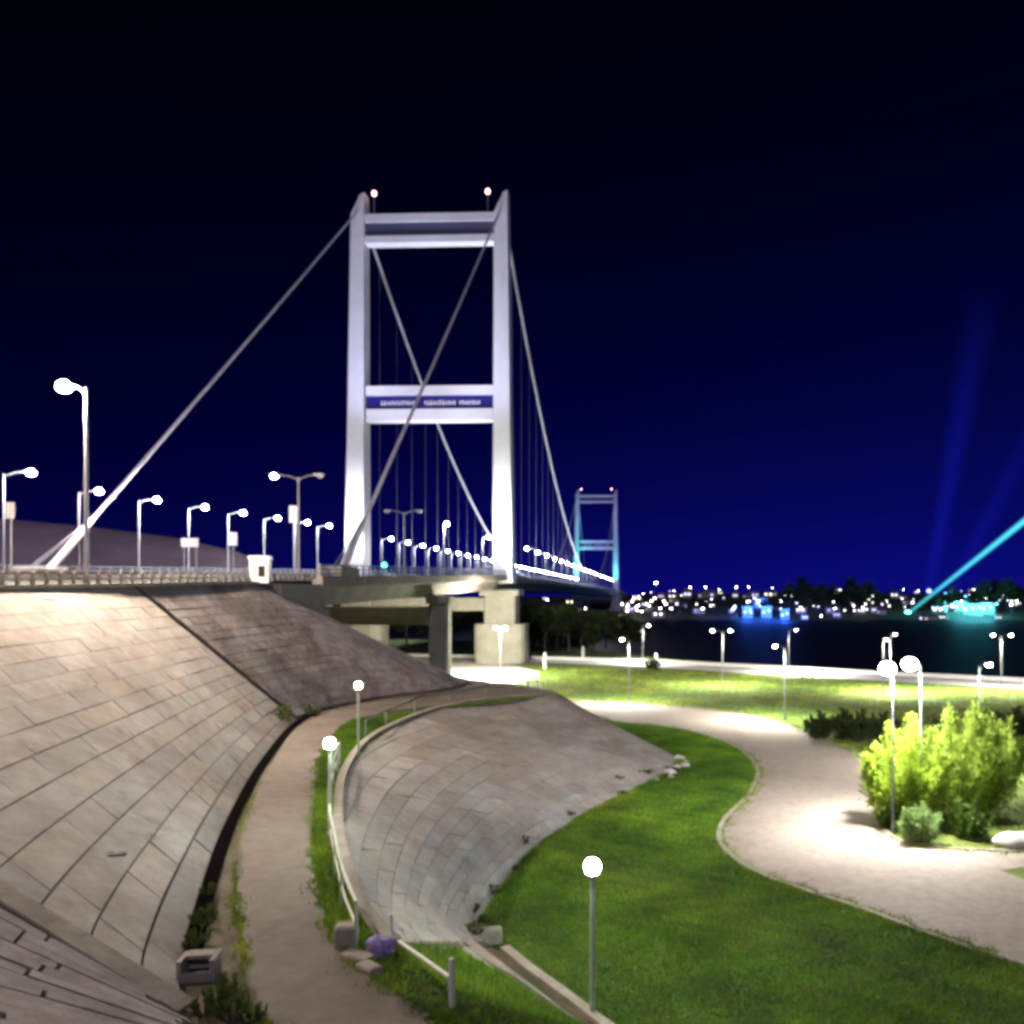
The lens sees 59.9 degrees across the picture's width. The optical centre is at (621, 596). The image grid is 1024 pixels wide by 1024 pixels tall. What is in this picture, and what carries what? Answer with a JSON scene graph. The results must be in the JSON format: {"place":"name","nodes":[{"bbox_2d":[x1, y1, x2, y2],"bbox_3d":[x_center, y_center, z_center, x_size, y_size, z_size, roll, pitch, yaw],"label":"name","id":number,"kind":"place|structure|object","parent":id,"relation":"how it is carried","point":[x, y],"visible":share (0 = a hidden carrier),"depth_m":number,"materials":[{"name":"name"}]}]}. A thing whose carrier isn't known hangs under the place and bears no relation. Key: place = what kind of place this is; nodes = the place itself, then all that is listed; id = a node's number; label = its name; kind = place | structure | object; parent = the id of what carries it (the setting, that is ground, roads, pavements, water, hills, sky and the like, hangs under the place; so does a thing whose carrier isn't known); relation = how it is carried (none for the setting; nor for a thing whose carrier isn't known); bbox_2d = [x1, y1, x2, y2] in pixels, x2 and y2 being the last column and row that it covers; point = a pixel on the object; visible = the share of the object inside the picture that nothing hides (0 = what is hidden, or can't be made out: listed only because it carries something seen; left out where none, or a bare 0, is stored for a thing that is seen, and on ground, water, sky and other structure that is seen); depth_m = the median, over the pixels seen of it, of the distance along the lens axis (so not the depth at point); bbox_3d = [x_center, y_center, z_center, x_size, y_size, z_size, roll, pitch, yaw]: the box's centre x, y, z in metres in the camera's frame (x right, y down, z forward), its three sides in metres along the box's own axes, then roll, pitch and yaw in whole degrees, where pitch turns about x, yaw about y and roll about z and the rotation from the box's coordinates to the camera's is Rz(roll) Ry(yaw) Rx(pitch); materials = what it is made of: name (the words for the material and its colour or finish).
{"place":"outdoors","nodes":[
{"label":"outdoors","id":0,"kind":"place"},
{"bbox_2d":[5,580,248,583],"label":"road","id":1,"kind":"structure","parent":0,"point":[55,581],"depth_m":50.52,"materials":[{"name":"grey asphalt"}]},
{"bbox_2d":[6,502,14,577],"bbox_3d":[-41.745,-3.722,59.965,0.550,5.356,0.190,0,0,-8],"label":"road sign","id":2,"kind":"object","parent":1,"relation":"on","point":[10,510],"visible":0.89,"depth_m":59.93,"materials":[{"name":"grey metal"}]},
{"bbox_2d":[56,380,90,582],"bbox_3d":[-25.324,-5.277,40.547,1.561,9.380,0.664,0,0,2],"label":"street lamp","id":3,"kind":"object","parent":1,"relation":"on","point":[64,386],"visible":0.91,"depth_m":40.46,"materials":[{"name":"grey metal"}]},
{"bbox_2d":[269,473,324,579],"bbox_3d":[-23.889,-5.114,64.570,4.102,7.878,0.519,0,0,2],"label":"street lamp","id":4,"kind":"object","parent":1,"relation":"on","point":[317,475],"visible":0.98,"depth_m":64.50,"materials":[{"name":"grey metal"}]},
{"bbox_2d":[5,580,311,584],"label":"road embankment","id":5,"kind":"structure","parent":0,"point":[296,582],"depth_m":60.46,"materials":[{"name":"grey concrete"}]},
{"bbox_2d":[0,571,314,584],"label":"guard rail","id":6,"kind":"object","parent":5,"relation":"on","point":[120,578],"visible":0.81,"depth_m":42.82,"materials":[{"name":"metal"}]},
{"bbox_2d":[0,519,332,605],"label":"hill","id":7,"kind":"structure","parent":0,"point":[32,542],"depth_m":218.44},
{"bbox_2d":[0,581,468,1023],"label":"concrete slope","id":8,"kind":"structure","parent":0,"point":[141,728],"depth_m":27.61,"materials":[{"name":"concrete"}]},
{"bbox_2d":[248,556,271,582],"bbox_3d":[-23.060,-1.696,56.000,1.300,1.700,1.250,0,0,-14],"label":"hut","id":9,"kind":"object","parent":8,"relation":"on","point":[260,569],"visible":0.96,"depth_m":55.48,"materials":[{"name":"white paint"}]},
{"bbox_2d":[275,704,292,721],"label":"weed clump","id":10,"kind":"object","parent":8,"relation":"on","point":[285,714],"visible":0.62,"depth_m":47.41,"materials":[{"name":"green plant"}]},
{"bbox_2d":[395,934,587,1023],"bbox_3d":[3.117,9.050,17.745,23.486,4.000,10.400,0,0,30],"label":"grass bank","id":11,"kind":"structure","parent":0,"point":[530,979],"depth_m":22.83,"materials":[{"name":"green plant"}]},
{"bbox_2d":[459,936,613,1023],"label":"drain ditch","id":12,"kind":"object","parent":11,"relation":"on","point":[564,996],"visible":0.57,"depth_m":24.00,"materials":[{"name":"concrete"}]},
{"bbox_2d":[0,0,1023,596],"label":"sky","id":13,"kind":"structure","parent":0,"point":[768,255],"materials":[{"name":"blue"}]},
{"bbox_2d":[190,639,1023,1023],"bbox_3d":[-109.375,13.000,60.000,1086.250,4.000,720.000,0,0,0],"label":"ground","id":14,"kind":"structure","parent":0,"point":[422,647],"depth_m":30.14,"materials":[{"name":"green plant"}]},
{"bbox_2d":[271,583,329,616],"bbox_3d":[-35.256,5.081,62.864,26.400,11.838,9.800,0,0,2],"label":"abutment","id":15,"kind":"object","parent":14,"relation":"on","point":[310,595],"visible":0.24,"depth_m":61.18,"materials":[{"name":"concrete"}]},
{"bbox_2d":[0,189,627,673],"bbox_3d":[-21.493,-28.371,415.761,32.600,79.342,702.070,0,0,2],"label":"suspension bridge","id":16,"kind":"structure","parent":14,"relation":"on","point":[364,595],"depth_m":145.29,"materials":[{"name":"metal"}]},
{"bbox_2d":[2,469,36,577],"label":"street lamp","id":17,"kind":"object","parent":16,"relation":"on","point":[30,472],"visible":0.91,"depth_m":67.49,"materials":[{"name":"grey metal"}]},
{"bbox_2d":[77,488,103,577],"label":"street lamp","id":18,"kind":"object","parent":16,"relation":"on","point":[99,491],"visible":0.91,"depth_m":76.31,"materials":[{"name":"grey metal"}]},
{"bbox_2d":[137,497,160,576],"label":"street lamp","id":19,"kind":"object","parent":16,"relation":"on","point":[156,499],"visible":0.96,"depth_m":85.17,"materials":[{"name":"grey metal"}]},
{"bbox_2d":[181,538,198,576],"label":"road sign","id":20,"kind":"object","parent":16,"relation":"on","point":[189,542],"visible":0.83,"depth_m":79.89,"materials":[{"name":"grey metal"}]},
{"bbox_2d":[289,506,296,576],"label":"road sign","id":21,"kind":"object","parent":16,"relation":"on","point":[293,514],"visible":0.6,"depth_m":99.91,"materials":[{"name":"grey metal"}]},
{"bbox_2d":[179,679,559,1023],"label":"berm","id":22,"kind":"structure","parent":14,"relation":"on","point":[223,937],"depth_m":21.53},
{"bbox_2d":[181,935,203,951],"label":"weed clump","id":23,"kind":"object","parent":22,"relation":"on","point":[194,944],"visible":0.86,"depth_m":17.33,"materials":[{"name":"green plant"}]},
{"bbox_2d":[183,923,213,944],"bbox_3d":[-8.526,6.853,17.680,0.521,0.432,0.473,0,0,3],"label":"weed clump","id":24,"kind":"object","parent":22,"relation":"on","point":[206,937],"visible":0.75,"depth_m":17.64,"materials":[{"name":"green plant"}]},
{"bbox_2d":[176,948,221,983],"bbox_3d":[-7.795,6.832,16.209,0.640,0.429,0.593,0,0,-10],"label":"catch basin","id":25,"kind":"object","parent":22,"relation":"on","point":[199,966],"visible":0.99,"depth_m":16.16,"materials":[{"name":"concrete"}]},
{"bbox_2d":[186,904,218,926],"bbox_3d":[-8.908,6.840,18.666,0.569,0.471,0.516,0,0,21],"label":"weed clump","id":26,"kind":"object","parent":22,"relation":"on","point":[198,919],"visible":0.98,"depth_m":18.63,"materials":[{"name":"green plant"}]},
{"bbox_2d":[188,990,219,1018],"bbox_3d":[-6.994,6.853,14.743,0.521,0.432,0.473,0,0,-19],"label":"weed clump","id":27,"kind":"object","parent":22,"relation":"on","point":[195,1006],"visible":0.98,"depth_m":14.73,"materials":[{"name":"green plant"}]},
{"bbox_2d":[198,882,217,896],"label":"weed clump","id":28,"kind":"object","parent":22,"relation":"on","point":[211,890],"visible":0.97,"depth_m":20.49,"materials":[{"name":"green plant"}]},
{"bbox_2d":[201,983,238,1009],"bbox_3d":[-6.865,6.840,14.997,0.569,0.471,0.516,0,0,43],"label":"weed clump","id":29,"kind":"object","parent":22,"relation":"on","point":[224,995],"visible":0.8,"depth_m":14.97,"materials":[{"name":"green plant"}]},
{"bbox_2d":[214,970,239,991],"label":"weed clump","id":30,"kind":"object","parent":22,"relation":"on","point":[224,981],"visible":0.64,"depth_m":15.51,"materials":[{"name":"green plant"}]},
{"bbox_2d":[212,992,252,1023],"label":"weed clump","id":31,"kind":"object","parent":22,"relation":"on","point":[228,1008],"visible":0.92,"depth_m":14.56,"materials":[{"name":"green plant"}]},
{"bbox_2d":[235,1000,267,1023],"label":"weed clump","id":32,"kind":"object","parent":22,"relation":"on","point":[257,1012],"visible":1,"depth_m":14.41,"materials":[{"name":"green plant"}]},
{"bbox_2d":[235,676,483,1023],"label":"footpath","id":33,"kind":"structure","parent":22,"relation":"on","point":[293,980],"depth_m":19.42,"materials":[{"name":"concrete"}]},
{"bbox_2d":[187,714,314,949],"bbox_3d":[-13.705,6.978,34.145,1.405,0.025,36.712,0,0,-16],"label":"drain channel","id":34,"kind":"object","parent":33,"relation":"on","point":[214,869],"visible":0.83,"depth_m":25.54,"materials":[{"name":"black concrete"}]},
{"bbox_2d":[224,792,292,1023],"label":"edge weeds","id":35,"kind":"object","parent":33,"relation":"on","point":[240,929],"visible":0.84,"depth_m":18.56,"materials":[{"name":"green plant"}]},
{"bbox_2d":[293,748,478,1023],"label":"edge weeds","id":36,"kind":"object","parent":33,"relation":"on","point":[437,1018],"visible":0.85,"depth_m":18.90,"materials":[{"name":"green plant"}]},
{"bbox_2d":[305,695,557,1023],"bbox_3d":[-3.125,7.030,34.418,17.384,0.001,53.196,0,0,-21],"label":"verge","id":37,"kind":"structure","parent":14,"relation":"on","point":[401,711],"depth_m":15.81,"materials":[{"name":"green plant"}]},
{"bbox_2d":[325,738,334,836],"bbox_3d":[-8.515,5.575,25.610,0.300,2.850,0.300,0,0,0],"label":"post lamp","id":38,"kind":"object","parent":37,"relation":"on","point":[329,744],"visible":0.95,"depth_m":25.57,"materials":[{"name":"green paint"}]},
{"bbox_2d":[328,742,357,945],"bbox_3d":[-8.709,6.548,26.839,0.539,1.005,20.035,0,0,-19],"label":"pipe railing","id":39,"kind":"object","parent":37,"relation":"on","point":[333,843],"visible":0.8,"depth_m":20.40,"materials":[{"name":"grey metal"}]},
{"bbox_2d":[334,921,353,949],"bbox_3d":[-5.532,6.800,17.610,0.420,0.440,0.420,0,0,-8],"label":"concrete block","id":40,"kind":"object","parent":37,"relation":"on","point":[344,933],"depth_m":17.41,"materials":[{"name":"grey concrete"}]},
{"bbox_2d":[355,683,360,754],"bbox_3d":[-11.613,5.410,38.710,0.260,3.180,0.260,0,0,0],"label":"post lamp","id":41,"kind":"object","parent":37,"relation":"on","point":[358,686],"visible":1,"depth_m":38.67,"materials":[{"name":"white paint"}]},
{"bbox_2d":[340,948,376,962],"bbox_3d":[-5.070,6.950,16.901,0.700,0.140,0.350,0,0,30],"label":"paving slab","id":42,"kind":"object","parent":37,"relation":"on","point":[356,955],"depth_m":16.84,"materials":[{"name":"concrete"}]},
{"bbox_2d":[356,959,382,976],"bbox_3d":[-4.717,6.950,16.406,0.500,0.140,0.300,0,0,40],"label":"paving slab","id":43,"kind":"object","parent":37,"relation":"on","point":[368,966],"depth_m":16.32,"materials":[{"name":"stone"}]},
{"bbox_2d":[365,934,394,958],"bbox_3d":[-4.743,6.870,17.248,0.500,0.320,0.400,0,0,25],"label":"painted block","id":44,"kind":"object","parent":37,"relation":"on","point":[378,944],"depth_m":17.10,"materials":[{"name":"purple paint"}]},
{"bbox_2d":[390,914,454,1007],"bbox_3d":[-3.785,6.590,16.372,0.126,0.822,3.414,0,0,-32],"label":"broken railing","id":45,"kind":"object","parent":37,"relation":"on","point":[450,976],"visible":0.83,"depth_m":15.12,"materials":[{"name":"white metal"}]},
{"bbox_2d":[365,680,537,736],"bbox_3d":[-10.439,6.558,53.705,2.398,0.985,21.629,0,0,17],"label":"pipe railing","id":46,"kind":"object","parent":37,"relation":"on","point":[385,710],"visible":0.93,"depth_m":53.49,"materials":[{"name":"grey metal"}]},
{"bbox_2d":[417,611,463,636],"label":"dark tree","id":47,"kind":"object","parent":14,"relation":"on","point":[452,628],"visible":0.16,"depth_m":204.25,"materials":[{"name":"green plant"}]},
{"bbox_2d":[460,611,483,632],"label":"dark tree","id":48,"kind":"object","parent":14,"relation":"on","point":[472,618],"visible":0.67,"depth_m":198.57,"materials":[{"name":"green plant"}]},
{"bbox_2d":[419,659,538,683],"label":"paved apron","id":49,"kind":"object","parent":14,"relation":"on","point":[467,669],"visible":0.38,"depth_m":127.10,"materials":[{"name":"beige concrete"}]},
{"bbox_2d":[470,926,501,944],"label":"head wall","id":50,"kind":"structure","parent":14,"relation":"on","point":[490,935],"depth_m":27.57,"materials":[{"name":"concrete"}]},
{"bbox_2d":[333,692,676,950],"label":"concrete bank","id":51,"kind":"structure","parent":14,"relation":"on","point":[446,810],"depth_m":38.54,"materials":[{"name":"concrete"}]},
{"bbox_2d":[520,599,545,650],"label":"dark tree","id":52,"kind":"object","parent":14,"relation":"on","point":[528,610],"visible":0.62,"depth_m":174.71,"materials":[{"name":"green plant"}]},
{"bbox_2d":[529,605,559,651],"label":"dark tree","id":53,"kind":"object","parent":14,"relation":"on","point":[542,620],"visible":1,"depth_m":171.66,"materials":[{"name":"green plant"}]},
{"bbox_2d":[535,602,582,648],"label":"dark tree","id":54,"kind":"object","parent":14,"relation":"on","point":[554,638],"visible":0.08,"depth_m":181.77,"materials":[{"name":"green plant"}]},
{"bbox_2d":[550,602,587,651],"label":"dark tree","id":55,"kind":"object","parent":14,"relation":"on","point":[569,617],"visible":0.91,"depth_m":172.54,"materials":[{"name":"green plant"}]},
{"bbox_2d":[477,752,692,938],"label":"edge grass","id":56,"kind":"structure","parent":14,"relation":"on","point":[647,783],"depth_m":42.33,"materials":[{"name":"green plant"}]},
{"bbox_2d":[585,858,599,1011],"bbox_3d":[-0.760,8.910,22.798,0.400,4.180,0.400,0,0,0],"label":"post lamp","id":57,"kind":"object","parent":14,"relation":"on","point":[592,866],"visible":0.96,"depth_m":22.73,"materials":[{"name":"grey metal"}]},
{"bbox_2d":[576,607,623,650],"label":"dark tree","id":58,"kind":"object","parent":14,"relation":"on","point":[594,626],"visible":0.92,"depth_m":174.80,"materials":[{"name":"green plant"}]},
{"bbox_2d":[602,613,634,650],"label":"dark tree","id":59,"kind":"object","parent":14,"relation":"on","point":[626,622],"visible":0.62,"depth_m":179.28,"materials":[{"name":"green plant"}]},
{"bbox_2d":[614,617,645,648],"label":"dark tree","id":60,"kind":"object","parent":14,"relation":"on","point":[633,633],"visible":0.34,"depth_m":184.55,"materials":[{"name":"green plant"}]},
{"bbox_2d":[632,621,654,646],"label":"dark tree","id":61,"kind":"object","parent":14,"relation":"on","point":[642,639],"visible":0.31,"depth_m":190.89,"materials":[{"name":"green plant"}]},
{"bbox_2d":[644,658,661,668],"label":"leafy shrub","id":62,"kind":"object","parent":14,"relation":"on","point":[653,662],"visible":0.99,"depth_m":131.83,"materials":[{"name":"green plant"}]},
{"bbox_2d":[415,657,1023,687],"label":"promenade","id":63,"kind":"structure","parent":14,"relation":"on","point":[972,682],"depth_m":124.42,"materials":[{"name":"beige concrete"}]},
{"bbox_2d":[408,654,1023,681],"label":"parapet wall","id":64,"kind":"structure","parent":63,"relation":"on","point":[975,677],"depth_m":131.34,"materials":[{"name":"white paint"}]},
{"bbox_2d":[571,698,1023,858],"bbox_3d":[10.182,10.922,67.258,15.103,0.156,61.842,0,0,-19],"label":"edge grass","id":65,"kind":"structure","parent":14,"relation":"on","point":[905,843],"depth_m":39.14,"materials":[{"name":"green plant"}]},
{"bbox_2d":[599,716,999,957],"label":"edge grass","id":66,"kind":"structure","parent":14,"relation":"on","point":[755,789],"depth_m":33.03,"materials":[{"name":"green plant"}]},
{"bbox_2d":[803,710,833,738],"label":"hedge shrub","id":67,"kind":"object","parent":14,"relation":"on","point":[824,727],"visible":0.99,"depth_m":67.49,"materials":[{"name":"green plant"}]},
{"bbox_2d":[830,706,854,740],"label":"hedge shrub","id":68,"kind":"object","parent":14,"relation":"on","point":[840,729],"visible":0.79,"depth_m":66.97,"materials":[{"name":"green plant"}]},
{"bbox_2d":[844,709,882,741],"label":"hedge shrub","id":69,"kind":"object","parent":14,"relation":"on","point":[860,725],"visible":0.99,"depth_m":66.36,"materials":[{"name":"green plant"}]},
{"bbox_2d":[871,710,901,740],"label":"hedge shrub","id":70,"kind":"object","parent":14,"relation":"on","point":[884,717],"visible":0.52,"depth_m":66.52,"materials":[{"name":"green plant"}]},
{"bbox_2d":[879,662,895,833],"bbox_3d":[12.300,7.021,40.615,0.770,7.957,0.750,0,0,0],"label":"park lamp","id":71,"kind":"object","parent":14,"relation":"on","point":[887,668],"visible":1,"depth_m":40.57,"materials":[{"name":"grey metal"}]},
{"bbox_2d":[875,803,904,830],"bbox_3d":[12.704,10.399,41.256,1.603,1.457,1.290,0,0,15],"label":"leafy shrub","id":72,"kind":"object","parent":14,"relation":"on","point":[880,818],"visible":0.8,"depth_m":41.11,"materials":[{"name":"green plant"}]},
{"bbox_2d":[856,710,960,830],"bbox_3d":[13.597,8.385,42.232,4.505,5.663,3.947,0,0,-36],"label":"leafy shrub","id":73,"kind":"object","parent":14,"relation":"on","point":[911,787],"visible":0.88,"depth_m":41.59,"materials":[{"name":"green plant"}]},
{"bbox_2d":[902,658,921,777],"bbox_3d":[13.902,6.980,42.214,0.911,8.040,0.767,0,0,-34],"label":"park lamp","id":74,"kind":"object","parent":14,"relation":"on","point":[909,664],"visible":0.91,"depth_m":42.14,"materials":[{"name":"grey metal"}]},
{"bbox_2d":[895,800,942,844],"bbox_3d":[13.249,10.079,39.043,1.990,2.091,1.472,0,0,26],"label":"leafy shrub","id":75,"kind":"object","parent":14,"relation":"on","point":[914,827],"visible":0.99,"depth_m":38.85,"materials":[{"name":"green plant"}]},
{"bbox_2d":[931,710,966,738],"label":"hedge shrub","id":76,"kind":"object","parent":14,"relation":"on","point":[935,721],"visible":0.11,"depth_m":66.70,"materials":[{"name":"green plant"}]},
{"bbox_2d":[945,797,995,839],"bbox_3d":[15.807,10.165,39.955,2.144,1.981,1.618,0,0,43],"label":"leafy shrub","id":77,"kind":"object","parent":14,"relation":"on","point":[967,823],"visible":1,"depth_m":39.80,"materials":[{"name":"green plant"}]},
{"bbox_2d":[922,697,1023,822],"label":"leafy shrub","id":78,"kind":"object","parent":14,"relation":"on","point":[987,779],"visible":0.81,"depth_m":43.19,"materials":[{"name":"green plant"}]},
{"bbox_2d":[992,831,1023,849],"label":"boulder","id":79,"kind":"object","parent":14,"relation":"on","point":[1010,840],"visible":0.79,"depth_m":38.10,"materials":[{"name":"white stone"}]},
{"bbox_2d":[1004,705,1023,735],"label":"hedge shrub","id":80,"kind":"object","parent":14,"relation":"on","point":[1018,717],"visible":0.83,"depth_m":68.92,"materials":[{"name":"green plant"}]},
{"bbox_2d":[333,590,1023,619],"bbox_3d":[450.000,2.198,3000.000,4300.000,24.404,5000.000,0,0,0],"label":"bank","id":81,"kind":"structure","parent":0,"point":[848,613],"depth_m":570.72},
{"bbox_2d":[741,606,753,617],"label":"distant building","id":82,"kind":"structure","parent":81,"relation":"on","point":[747,611],"depth_m":513.95,"materials":[{"name":"blue metal"}]},
{"bbox_2d":[760,606,772,617],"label":"distant building","id":83,"kind":"structure","parent":81,"relation":"on","point":[766,611],"depth_m":514.03,"materials":[{"name":"blue metal"}]},
{"bbox_2d":[779,581,798,608],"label":"distant tree","id":84,"kind":"object","parent":81,"relation":"on","point":[787,591],"visible":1,"depth_m":558.84,"materials":[{"name":"green plant"}]},
{"bbox_2d":[802,581,819,606],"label":"distant tree","id":85,"kind":"object","parent":81,"relation":"on","point":[809,588],"visible":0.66,"depth_m":588.62,"materials":[{"name":"green plant"}]},
{"bbox_2d":[811,582,828,608],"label":"distant tree","id":86,"kind":"object","parent":81,"relation":"on","point":[821,591],"visible":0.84,"depth_m":559.11,"materials":[{"name":"green plant"}]},
{"bbox_2d":[830,589,847,605],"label":"distant tree","id":87,"kind":"object","parent":81,"relation":"on","point":[839,597],"visible":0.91,"depth_m":569.10,"materials":[{"name":"green plant"}]},
{"bbox_2d":[840,575,859,606],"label":"distant tree","id":88,"kind":"object","parent":81,"relation":"on","point":[848,582],"visible":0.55,"depth_m":598.47,"materials":[{"name":"green plant"}]},
{"bbox_2d":[846,583,870,606],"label":"distant tree","id":89,"kind":"object","parent":81,"relation":"on","point":[859,596],"visible":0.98,"depth_m":558.94,"materials":[{"name":"green plant"}]},
{"bbox_2d":[861,579,881,605],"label":"distant tree","id":90,"kind":"object","parent":81,"relation":"on","point":[870,587],"visible":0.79,"depth_m":568.42,"materials":[{"name":"green plant"}]},
{"bbox_2d":[940,584,960,601],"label":"distant tree","id":91,"kind":"object","parent":81,"relation":"on","point":[952,592],"visible":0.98,"depth_m":559.34,"materials":[{"name":"green plant"}]},
{"bbox_2d":[962,604,983,616],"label":"distant building","id":92,"kind":"structure","parent":81,"relation":"on","point":[973,610],"depth_m":520.07,"materials":[{"name":"teal metal"}]},
{"bbox_2d":[971,578,993,602],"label":"distant tree","id":93,"kind":"object","parent":81,"relation":"on","point":[982,594],"visible":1,"depth_m":559.34,"materials":[{"name":"green plant"}]},
{"bbox_2d":[979,603,995,614],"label":"distant building","id":94,"kind":"structure","parent":81,"relation":"on","point":[988,608],"depth_m":522.79,"materials":[{"name":"teal metal"}]},
{"bbox_2d":[992,576,1018,609],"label":"distant tree","id":95,"kind":"object","parent":81,"relation":"on","point":[1006,592],"visible":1,"depth_m":548.69,"materials":[{"name":"green plant"}]},
{"bbox_2d":[389,620,1023,677],"bbox_3d":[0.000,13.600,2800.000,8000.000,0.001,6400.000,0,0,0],"label":"river","id":96,"kind":"structure","parent":0,"point":[962,647],"depth_m":251.91,"materials":[{"name":"blue liquid"}]},
{"bbox_2d":[538,667,1023,842],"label":"meadow grass","id":97,"kind":"structure","parent":0,"point":[787,702],"depth_m":99.78,"materials":[{"name":"green plant"}]},
{"bbox_2d":[571,700,1023,960],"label":"park path","id":98,"kind":"structure","parent":0,"point":[802,819],"depth_m":38.19,"materials":[{"name":"beige concrete"}]},
{"bbox_2d":[567,698,1023,851],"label":"path edging","id":99,"kind":"object","parent":98,"relation":"on","point":[916,844],"visible":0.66,"depth_m":40.93,"materials":[{"name":"concrete"}]},
{"bbox_2d":[601,717,1023,965],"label":"path edging","id":100,"kind":"object","parent":98,"relation":"on","point":[726,815],"visible":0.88,"depth_m":33.59,"materials":[{"name":"concrete"}]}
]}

